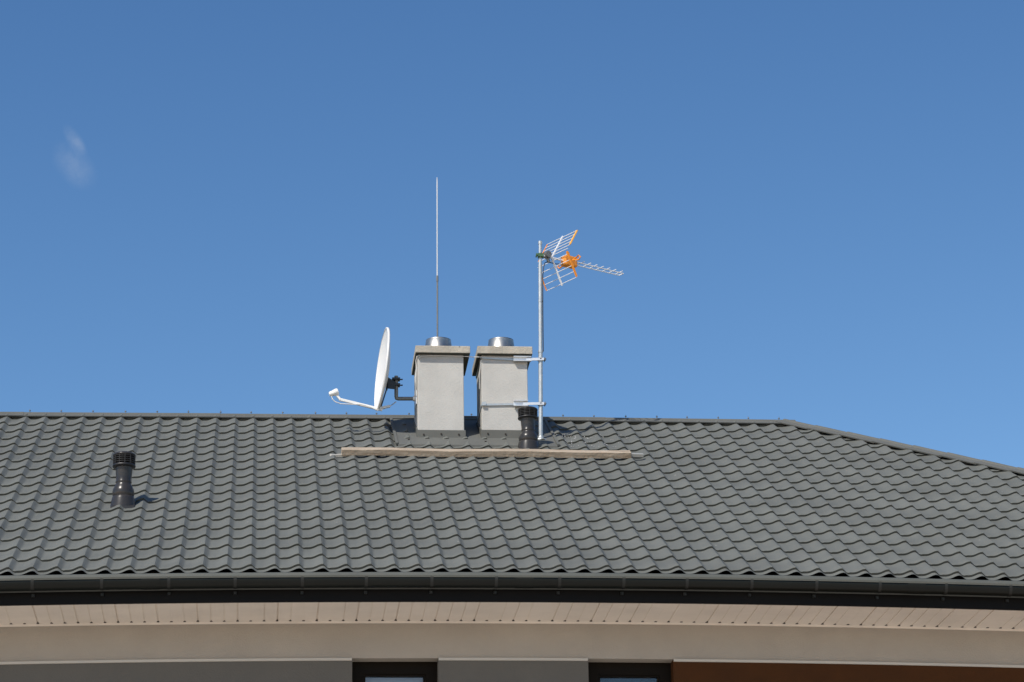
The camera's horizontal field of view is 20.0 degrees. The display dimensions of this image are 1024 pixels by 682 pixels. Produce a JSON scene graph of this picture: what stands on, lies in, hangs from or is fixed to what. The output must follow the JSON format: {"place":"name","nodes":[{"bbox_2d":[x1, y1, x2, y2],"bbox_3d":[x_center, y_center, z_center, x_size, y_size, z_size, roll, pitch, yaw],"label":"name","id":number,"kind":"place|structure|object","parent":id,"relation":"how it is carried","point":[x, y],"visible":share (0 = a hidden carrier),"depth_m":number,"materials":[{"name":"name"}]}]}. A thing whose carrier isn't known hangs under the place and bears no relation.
{"place":"outdoors","nodes":[
{"label":"outdoors","id":0,"kind":"place"},
{"bbox_2d":[0,0,1023,467],"label":"sky","id":1,"kind":"structure","parent":0,"point":[811,212],"materials":[{"name":"blue"}]},
{"label":"pavement","id":2,"kind":"structure","parent":0,"visible":0},
{"bbox_2d":[0,337,1023,681],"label":"house","id":3,"kind":"structure","parent":2,"relation":"on","point":[228,547],"depth_m":23.25,"materials":[{"name":"tile"}]},
{"bbox_2d":[110,451,135,508],"bbox_3d":[-3.269,1.200,24.481,0.216,0.535,0.228,1,-19,-5],"label":"roof vent","id":4,"kind":"object","parent":3,"relation":"on","point":[124,466],"visible":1,"depth_m":24.43,"materials":[{"name":"plastic"}]},
{"bbox_2d":[329,327,419,410],"bbox_3d":[-1.270,0.268,27.980,0.800,0.843,0.616,-13,-22,32],"label":"satellite dish","id":5,"kind":"object","parent":3,"relation":"attached to","point":[383,381],"visible":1,"depth_m":27.94,"materials":[{"name":"white paint"}]},
{"bbox_2d":[352,662,436,681],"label":"window","id":6,"kind":"structure","parent":3,"relation":"in","point":[361,671],"depth_m":22.98,"materials":[{"name":"black glass"}]},
{"bbox_2d":[436,178,437,336],"bbox_3d":[-0.737,-0.783,28.514,0.060,1.766,0.060,1,-19,-5],"label":"lightning rod","id":7,"kind":"object","parent":3,"relation":"attached to","point":[437,258],"visible":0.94,"depth_m":28.51,"materials":[{"name":"grey metal"}]},
{"bbox_2d":[419,355,513,357],"bbox_3d":[-0.440,0.156,27.910,0.914,0.035,0.013,1,-19,-5],"label":"signal cable","id":8,"kind":"object","parent":3,"relation":"attached to","point":[465,356],"visible":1,"depth_m":27.91,"materials":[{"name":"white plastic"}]},
{"bbox_2d":[330,447,643,458],"bbox_3d":[-0.236,1.058,26.878,2.897,0.157,0.285,1,-19,-5],"label":"timber board","id":9,"kind":"object","parent":3,"relation":"on","point":[427,452],"visible":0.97,"depth_m":26.76,"materials":[{"name":"brown wood"}]},
{"bbox_2d":[476,241,545,439],"bbox_3d":[-0.014,0.077,28.279,0.632,2.030,0.685,1,-19,-5],"label":"antenna mast","id":10,"kind":"object","parent":3,"relation":"attached to","point":[540,359],"visible":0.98,"depth_m":27.93,"materials":[{"name":"metal"}]},
{"bbox_2d":[535,230,623,351],"bbox_3d":[0.623,-0.390,28.493,0.507,1.243,1.034,-15,-23,36],"label":"tv antenna","id":11,"kind":"object","parent":10,"relation":"attached to","point":[567,260],"visible":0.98,"depth_m":28.39,"materials":[{"name":"silver metal"}]},
{"bbox_2d":[518,406,538,448],"bbox_3d":[0.152,0.854,27.380,0.212,0.469,0.212,1,-19,-5],"label":"roof vent","id":12,"kind":"object","parent":3,"relation":"on","point":[528,418],"visible":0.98,"depth_m":27.34,"materials":[{"name":"plastic"}]},
{"bbox_2d":[588,662,670,681],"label":"window","id":13,"kind":"structure","parent":3,"relation":"in","point":[597,671],"depth_m":23.14,"materials":[{"name":"black glass"}]}
]}

